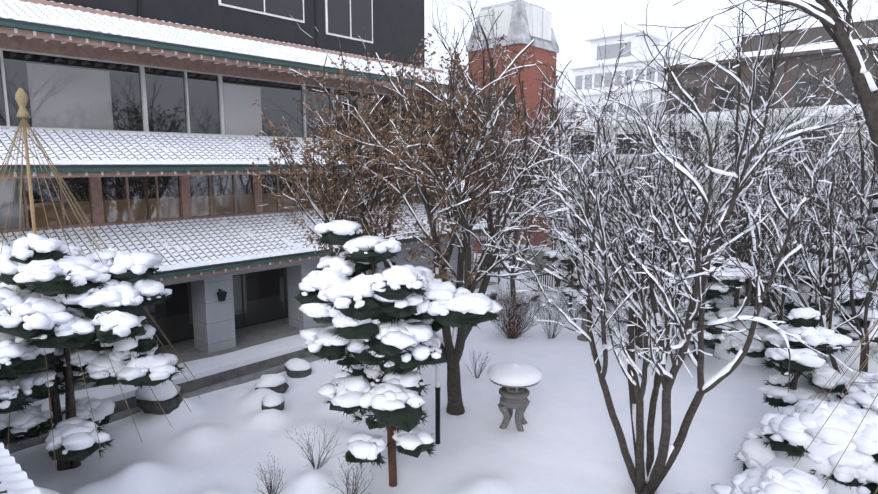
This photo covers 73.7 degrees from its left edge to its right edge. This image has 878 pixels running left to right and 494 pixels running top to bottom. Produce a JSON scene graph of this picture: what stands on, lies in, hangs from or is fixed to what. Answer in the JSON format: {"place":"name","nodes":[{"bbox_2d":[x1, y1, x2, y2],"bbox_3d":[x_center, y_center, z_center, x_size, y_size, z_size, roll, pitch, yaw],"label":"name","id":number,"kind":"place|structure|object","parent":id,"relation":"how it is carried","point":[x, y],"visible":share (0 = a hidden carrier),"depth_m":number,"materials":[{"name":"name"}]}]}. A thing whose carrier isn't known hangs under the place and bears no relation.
{"place":"outdoors","nodes":[
{"label":"outdoors","id":0,"kind":"place"},
{"bbox_2d":[4,284,497,453],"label":"walkway","id":1,"kind":"structure","parent":0,"point":[203,367],"depth_m":19.64,"materials":[{"name":"white snow"}]},
{"bbox_2d":[455,103,536,265],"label":"tree","id":2,"kind":"object","parent":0,"point":[503,175],"visible":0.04,"depth_m":36.86,"materials":[{"name":"brown plant"}]},
{"bbox_2d":[441,171,564,291],"bbox_3d":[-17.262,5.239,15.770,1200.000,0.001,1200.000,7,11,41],"label":"fence","id":3,"kind":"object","parent":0,"point":[494,279],"depth_m":38.73,"materials":[{"name":"wood"}]},
{"bbox_2d":[34,486,59,493],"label":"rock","id":4,"kind":"object","parent":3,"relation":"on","point":[46,491],"visible":0.44,"depth_m":12.00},
{"bbox_2d":[0,88,201,470],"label":"rope tree support","id":5,"kind":"object","parent":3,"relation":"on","point":[21,97],"visible":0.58,"depth_m":14.15,"materials":[{"name":"beige fabric"}]},
{"bbox_2d":[0,0,497,444],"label":"building","id":6,"kind":"structure","parent":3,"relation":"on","point":[68,86],"depth_m":22.77,"materials":[{"name":"stone"}]},
{"bbox_2d":[0,164,464,178],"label":"roof trim","id":7,"kind":"structure","parent":6,"relation":"attached to","point":[66,171],"depth_m":18.88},
{"bbox_2d":[0,128,471,164],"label":"roof","id":8,"kind":"structure","parent":6,"relation":"attached to","point":[80,146],"depth_m":20.11,"materials":[{"name":"white tile"}]},
{"bbox_2d":[0,161,464,164],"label":"roof snow lip","id":9,"kind":"object","parent":8,"relation":"on","point":[92,163],"visible":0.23,"depth_m":18.21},
{"bbox_2d":[0,0,479,88],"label":"roof","id":10,"kind":"structure","parent":6,"relation":"attached to","point":[20,9],"depth_m":20.95,"materials":[{"name":"white wood"}]},
{"bbox_2d":[0,16,480,89],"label":"roof snow lip","id":11,"kind":"object","parent":10,"relation":"on","point":[73,27],"visible":0.42,"depth_m":19.44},
{"bbox_2d":[0,18,482,96],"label":"roof trim","id":12,"kind":"structure","parent":6,"relation":"attached to","point":[28,33],"depth_m":19.64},
{"bbox_2d":[0,202,487,287],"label":"roof","id":13,"kind":"structure","parent":6,"relation":"attached to","point":[189,242],"depth_m":21.90,"materials":[{"name":"white tile"}]},
{"bbox_2d":[157,226,494,270],"bbox_3d":[-8.384,0.650,19.863,0.150,0.150,34.861,7,11,41],"label":"roof snow lip","id":14,"kind":"object","parent":13,"relation":"on","point":[232,260],"visible":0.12,"depth_m":21.34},
{"bbox_2d":[128,209,494,281],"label":"roof trim","id":15,"kind":"structure","parent":6,"relation":"attached to","point":[178,274],"depth_m":21.48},
{"bbox_2d":[254,374,288,393],"bbox_3d":[-5.312,4.416,18.464,0.813,0.814,0.982,3,9,22],"label":"rock","id":16,"kind":"object","parent":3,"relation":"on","point":[277,383],"visible":0.77,"depth_m":18.30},
{"bbox_2d":[261,393,284,409],"bbox_3d":[-4.893,4.655,17.203,0.664,0.674,0.867,0,8,-3],"label":"rock","id":17,"kind":"object","parent":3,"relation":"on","point":[272,401],"visible":0.75,"depth_m":17.02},
{"bbox_2d":[284,358,311,377],"bbox_3d":[-4.919,4.307,20.459,0.971,0.828,0.777,1,8,6],"label":"rock","id":18,"kind":"object","parent":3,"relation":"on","point":[297,368],"visible":0.83,"depth_m":20.20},
{"bbox_2d":[245,73,425,275],"bbox_3d":[-2.742,0.023,17.240,4.920,10.097,6.752,0,8,-3],"label":"maple tree","id":19,"kind":"object","parent":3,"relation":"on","point":[353,213],"visible":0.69,"depth_m":15.74,"materials":[{"name":"brown plant"}]},
{"bbox_2d":[334,365,355,414],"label":"pine","id":20,"kind":"object","parent":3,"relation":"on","point":[344,373],"visible":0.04,"depth_m":16.81,"materials":[{"name":"plant"}]},
{"bbox_2d":[293,218,502,486],"bbox_3d":[-1.043,2.532,13.001,4.558,6.201,3.778,7,11,41],"label":"pine","id":21,"kind":"object","parent":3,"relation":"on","point":[383,338],"visible":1,"depth_m":12.30,"materials":[{"name":"green plant"}]},
{"bbox_2d":[10,285,823,493],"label":"garden snow","id":22,"kind":"structure","parent":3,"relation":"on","point":[225,440],"depth_m":15.61,"materials":[{"name":"white snow"}]},
{"bbox_2d":[0,233,184,470],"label":"pine","id":23,"kind":"object","parent":22,"relation":"on","point":[97,299],"visible":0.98,"depth_m":13.22,"materials":[{"name":"green plant"}]},
{"bbox_2d":[135,380,182,414],"bbox_3d":[-8.112,4.394,17.035,1.462,1.131,1.295,7,11,41],"label":"rock","id":24,"kind":"object","parent":22,"relation":"on","point":[168,397],"visible":0.71,"depth_m":16.57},
{"bbox_2d":[251,455,287,493],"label":"twig shrub","id":25,"kind":"object","parent":22,"relation":"on","point":[270,484],"visible":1,"depth_m":12.86,"materials":[{"name":"brown plant"}]},
{"bbox_2d":[282,417,342,469],"bbox_3d":[-2.944,4.651,13.715,1.398,1.345,1.092,-2,8,-14],"label":"twig shrub","id":26,"kind":"object","parent":22,"relation":"on","point":[312,461],"visible":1,"depth_m":13.81,"materials":[{"name":"brown plant"}]},
{"bbox_2d":[325,458,374,493],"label":"twig shrub","id":27,"kind":"object","parent":22,"relation":"on","point":[352,484],"visible":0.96,"depth_m":12.46,"materials":[{"name":"brown plant"}]},
{"bbox_2d":[435,363,439,443],"bbox_3d":[-0.032,3.936,15.159,0.143,2.538,0.143,7,11,41],"label":"post","id":28,"kind":"object","parent":22,"relation":"on","point":[437,403],"visible":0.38,"depth_m":15.13,"materials":[{"name":"black metal"}]},
{"bbox_2d":[462,349,491,378],"bbox_3d":[1.168,3.893,20.096,1.464,1.158,0.790,7,11,41],"label":"twig shrub","id":29,"kind":"object","parent":22,"relation":"on","point":[478,372],"visible":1,"depth_m":19.84,"materials":[{"name":"brown plant"}]},
{"bbox_2d":[555,287,594,321],"bbox_3d":[6.044,2.580,26.694,1.780,2.017,2.232,1,8,6],"label":"twig shrub","id":30,"kind":"object","parent":22,"relation":"on","point":[571,305],"visible":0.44,"depth_m":26.67,"materials":[{"name":"brown plant"}]},
{"bbox_2d":[575,295,596,341],"bbox_3d":[6.061,2.923,24.286,0.882,1.980,0.882,7,11,41],"label":"post lantern","id":31,"kind":"object","parent":22,"relation":"on","point":[581,337],"visible":0.44,"depth_m":24.14,"materials":[{"name":"stone"}]},
{"bbox_2d":[284,0,626,415],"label":"maple tree","id":32,"kind":"object","parent":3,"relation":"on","point":[431,162],"visible":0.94,"depth_m":14.91,"materials":[{"name":"brown plant"}]},
{"bbox_2d":[475,227,512,284],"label":"pine","id":33,"kind":"object","parent":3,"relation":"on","point":[495,268],"visible":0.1,"depth_m":33.65,"materials":[{"name":"white plant"}]},
{"bbox_2d":[487,361,541,431],"bbox_3d":[2.100,4.195,16.384,1.518,1.971,1.518,7,11,41],"label":"stone lantern","id":34,"kind":"object","parent":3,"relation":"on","point":[514,379],"visible":1,"depth_m":16.06,"materials":[{"name":"grey"}]},
{"bbox_2d":[490,276,541,308],"bbox_3d":[4.002,2.544,30.108,2.620,1.994,2.858,0,8,-3],"label":"shrub","id":35,"kind":"object","parent":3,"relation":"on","point":[505,285],"visible":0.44,"depth_m":29.56,"materials":[{"name":"white plant"}]},
{"bbox_2d":[486,277,558,338],"bbox_3d":[3.408,2.466,24.319,3.295,2.854,3.076,1,8,8],"label":"shrub","id":36,"kind":"object","parent":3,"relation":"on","point":[510,326],"visible":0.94,"depth_m":24.26,"materials":[{"name":"red plant"}]},
{"bbox_2d":[453,62,594,318],"bbox_3d":[3.410,-2.376,26.831,8.872,11.901,6.726,-4,9,-27],"label":"tree","id":37,"kind":"object","parent":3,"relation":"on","point":[510,270],"visible":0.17,"depth_m":26.88,"materials":[{"name":"brown plant"}]},
{"bbox_2d":[530,289,576,338],"bbox_3d":[4.902,2.739,24.589,1.873,2.257,2.103,3,9,19],"label":"twig shrub","id":38,"kind":"object","parent":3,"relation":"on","point":[550,331],"visible":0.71,"depth_m":24.44,"materials":[{"name":"brown plant"}]},
{"bbox_2d":[515,118,610,286],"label":"tree","id":39,"kind":"object","parent":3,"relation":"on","point":[560,228],"visible":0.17,"depth_m":33.82,"materials":[{"name":"brown plant"}]},
{"bbox_2d":[541,230,603,310],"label":"pine","id":40,"kind":"object","parent":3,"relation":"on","point":[559,258],"visible":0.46,"depth_m":28.57,"materials":[{"name":"white plant"}]},
{"bbox_2d":[559,187,598,287],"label":"conifer","id":41,"kind":"object","parent":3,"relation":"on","point":[569,233],"visible":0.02,"depth_m":33.08,"materials":[{"name":"green plant"}]},
{"bbox_2d":[591,266,612,302],"bbox_3d":[9.649,2.101,32.141,3.136,2.983,3.289,1,8,10],"label":"shrub","id":42,"kind":"object","parent":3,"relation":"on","point":[597,298],"depth_m":31.03,"materials":[{"name":"white plant"}]},
{"bbox_2d":[585,201,640,302],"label":"conifer","id":43,"kind":"object","parent":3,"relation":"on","point":[593,285],"visible":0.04,"depth_m":30.23,"materials":[{"name":"green plant"}]},
{"bbox_2d":[553,106,694,225],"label":"tree","id":44,"kind":"object","parent":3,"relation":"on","point":[612,160],"visible":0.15,"depth_m":33.28,"materials":[{"name":"brown plant"}]},
{"bbox_2d":[504,244,768,289],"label":"garden wall","id":45,"kind":"structure","parent":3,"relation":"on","point":[542,252],"depth_m":39.48,"materials":[{"name":"concrete"}]},
{"bbox_2d":[565,134,718,301],"bbox_3d":[9.339,-1.072,28.553,6.614,9.090,5.088,-3,9,-20],"label":"tree","id":46,"kind":"object","parent":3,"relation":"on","point":[594,184],"visible":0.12,"depth_m":28.03,"materials":[{"name":"brown plant"}]},
{"bbox_2d":[612,296,672,339],"bbox_3d":[8.817,3.218,25.534,2.873,2.544,2.880,7,11,41],"label":"shrub","id":47,"kind":"object","parent":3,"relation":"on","point":[624,323],"visible":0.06,"depth_m":24.79,"materials":[{"name":"white plant"}]},
{"bbox_2d":[582,159,715,358],"bbox_3d":[7.767,0.434,22.399,5.560,7.817,4.643,7,11,41],"label":"tree","id":48,"kind":"object","parent":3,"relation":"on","point":[639,343],"visible":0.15,"depth_m":22.04,"materials":[{"name":"brown plant"}]},
{"bbox_2d":[579,27,750,193],"bbox_3d":[11.596,-3.941,31.354,9.020,13.704,9.093,1,8,10],"label":"tree","id":49,"kind":"object","parent":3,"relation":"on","point":[684,133],"visible":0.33,"depth_m":29.93,"materials":[{"name":"brown plant"}]},
{"bbox_2d":[471,0,877,493],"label":"bare tree","id":50,"kind":"object","parent":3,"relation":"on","point":[648,477],"visible":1,"depth_m":11.74,"materials":[{"name":"brown plant"}]},
{"bbox_2d":[655,490,700,493],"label":"shrub","id":51,"kind":"object","parent":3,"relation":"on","point":[663,492],"visible":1,"depth_m":11.91,"materials":[{"name":"white plant"}]},
{"bbox_2d":[652,177,714,257],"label":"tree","id":52,"kind":"object","parent":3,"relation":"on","point":[694,193],"visible":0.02,"depth_m":28.14,"materials":[{"name":"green plant"}]},
{"bbox_2d":[674,226,720,327],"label":"conifer","id":53,"kind":"object","parent":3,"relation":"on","point":[696,322],"depth_m":24.05,"materials":[{"name":"green plant"}]},
{"bbox_2d":[550,104,872,270],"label":"building","id":54,"kind":"structure","parent":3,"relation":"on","point":[710,124],"depth_m":34.19,"materials":[{"name":"paint"}]},
{"bbox_2d":[671,254,762,358],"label":"pine","id":55,"kind":"object","parent":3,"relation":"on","point":[735,278],"visible":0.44,"depth_m":20.69,"materials":[{"name":"white plant"}]},
{"bbox_2d":[710,284,751,312],"bbox_3d":[13.446,2.820,27.574,3.591,3.262,3.461,7,11,41],"label":"stone lantern","id":56,"kind":"object","parent":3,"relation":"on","point":[742,293],"visible":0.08,"depth_m":26.27,"materials":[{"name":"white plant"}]},
{"bbox_2d":[598,0,877,382],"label":"tree","id":57,"kind":"object","parent":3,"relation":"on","point":[837,26],"visible":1,"depth_m":7.94,"materials":[{"name":"brown plant"}]},
{"bbox_2d":[704,306,778,365],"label":"pine tree","id":58,"kind":"object","parent":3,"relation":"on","point":[728,347],"visible":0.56,"depth_m":21.32,"materials":[{"name":"white plant"}]},
{"bbox_2d":[706,166,814,319],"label":"conifer","id":59,"kind":"object","parent":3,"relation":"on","point":[716,304],"visible":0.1,"depth_m":25.07,"materials":[{"name":"green plant"}]},
{"bbox_2d":[657,14,877,113],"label":"brown building","id":60,"kind":"structure","parent":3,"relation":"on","point":[816,30],"depth_m":44.32,"materials":[{"name":"brown brick"},{"name":"snow"},{"name":"dark glass"}]},
{"bbox_2d":[711,465,831,493],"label":"shrub","id":61,"kind":"object","parent":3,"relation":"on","point":[775,479],"visible":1,"depth_m":11.69,"materials":[{"name":"white plant"}]},
{"bbox_2d":[678,96,871,307],"bbox_3d":[12.412,-0.740,23.192,6.795,9.965,6.258,-2,9,-17],"label":"tree","id":62,"kind":"object","parent":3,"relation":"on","point":[746,254],"visible":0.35,"depth_m":22.91,"materials":[{"name":"brown plant"}]},
{"bbox_2d":[693,60,867,272],"bbox_3d":[16.494,-2.764,28.474,7.654,12.217,7.100,-2,8,-14],"label":"tree","id":63,"kind":"object","parent":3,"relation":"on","point":[768,132],"visible":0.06,"depth_m":28.09,"materials":[{"name":"brown plant"}]},
{"bbox_2d":[714,111,877,394],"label":"tree","id":64,"kind":"object","parent":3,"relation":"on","point":[842,247],"visible":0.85,"depth_m":16.53,"materials":[{"name":"brown plant"}]},
{"bbox_2d":[728,0,877,273],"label":"tree","id":65,"kind":"object","parent":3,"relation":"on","point":[864,187],"visible":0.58,"depth_m":20.98,"materials":[{"name":"brown plant"}]},
{"bbox_2d":[733,399,877,493],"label":"shrub","id":66,"kind":"object","parent":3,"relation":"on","point":[785,436],"visible":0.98,"depth_m":12.33,"materials":[{"name":"white plant"}]},
{"bbox_2d":[759,307,851,410],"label":"pine","id":67,"kind":"object","parent":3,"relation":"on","point":[801,323],"visible":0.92,"depth_m":15.05,"materials":[{"name":"white plant"}]},
{"bbox_2d":[745,171,877,388],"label":"tree","id":68,"kind":"object","parent":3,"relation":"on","point":[782,300],"visible":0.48,"depth_m":18.54,"materials":[{"name":"brown plant"}]},
{"bbox_2d":[747,77,876,269],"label":"tree","id":69,"kind":"object","parent":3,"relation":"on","point":[869,167],"visible":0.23,"depth_m":26.77,"materials":[{"name":"brown plant"}]},
{"bbox_2d":[756,91,876,284],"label":"tree","id":70,"kind":"object","parent":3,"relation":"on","point":[810,156],"visible":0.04,"depth_m":26.09,"materials":[{"name":"brown plant"}]},
{"bbox_2d":[771,242,877,361],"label":"tree","id":71,"kind":"object","parent":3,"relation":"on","point":[846,329],"visible":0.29,"depth_m":19.07,"materials":[{"name":"plant"}]},
{"bbox_2d":[794,319,877,493],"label":"support ropes","id":72,"kind":"object","parent":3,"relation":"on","point":[846,391],"visible":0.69,"depth_m":12.18,"materials":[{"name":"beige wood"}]},
{"bbox_2d":[798,42,877,191],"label":"tree","id":73,"kind":"object","parent":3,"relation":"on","point":[847,101],"visible":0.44,"depth_m":19.45,"materials":[{"name":"brown plant"}]},
{"bbox_2d":[807,340,877,402],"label":"shrub","id":74,"kind":"object","parent":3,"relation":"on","point":[872,363],"visible":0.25,"depth_m":17.61,"materials":[{"name":"white plant"}]},
{"bbox_2d":[836,372,877,414],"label":"shrub","id":75,"kind":"object","parent":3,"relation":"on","point":[863,393],"visible":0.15,"depth_m":13.55,"materials":[{"name":"white plant"}]},
{"bbox_2d":[841,184,877,309],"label":"conifer","id":76,"kind":"object","parent":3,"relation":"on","point":[871,268],"visible":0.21,"depth_m":23.59,"materials":[{"name":"green plant"}]},
{"bbox_3d":[-9.056,3.870,8.930,15.000,4.650,2.980,7,11,41],"label":"near roof trim","id":77,"kind":"object","parent":3,"relation":"on","visible":0},
{"bbox_2d":[0,443,40,493],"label":"roof","id":78,"kind":"structure","parent":77,"relation":"on","point":[14,479],"depth_m":7.03,"materials":[{"name":"tile"}]},
{"bbox_2d":[466,0,558,253],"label":"brick tower","id":79,"kind":"structure","parent":0,"point":[516,19],"depth_m":45.42,"materials":[{"name":"red brick"}]},
{"bbox_2d":[552,26,700,220],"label":"white hotel","id":80,"kind":"structure","parent":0,"point":[612,45],"depth_m":67.32,"materials":[{"name":"white paint"},{"name":"glass"},{"name":"snow"}]},
{"bbox_2d":[424,0,877,142],"label":"sky","id":81,"kind":"structure","parent":0,"point":[572,20],"materials":[{"name":"white"}]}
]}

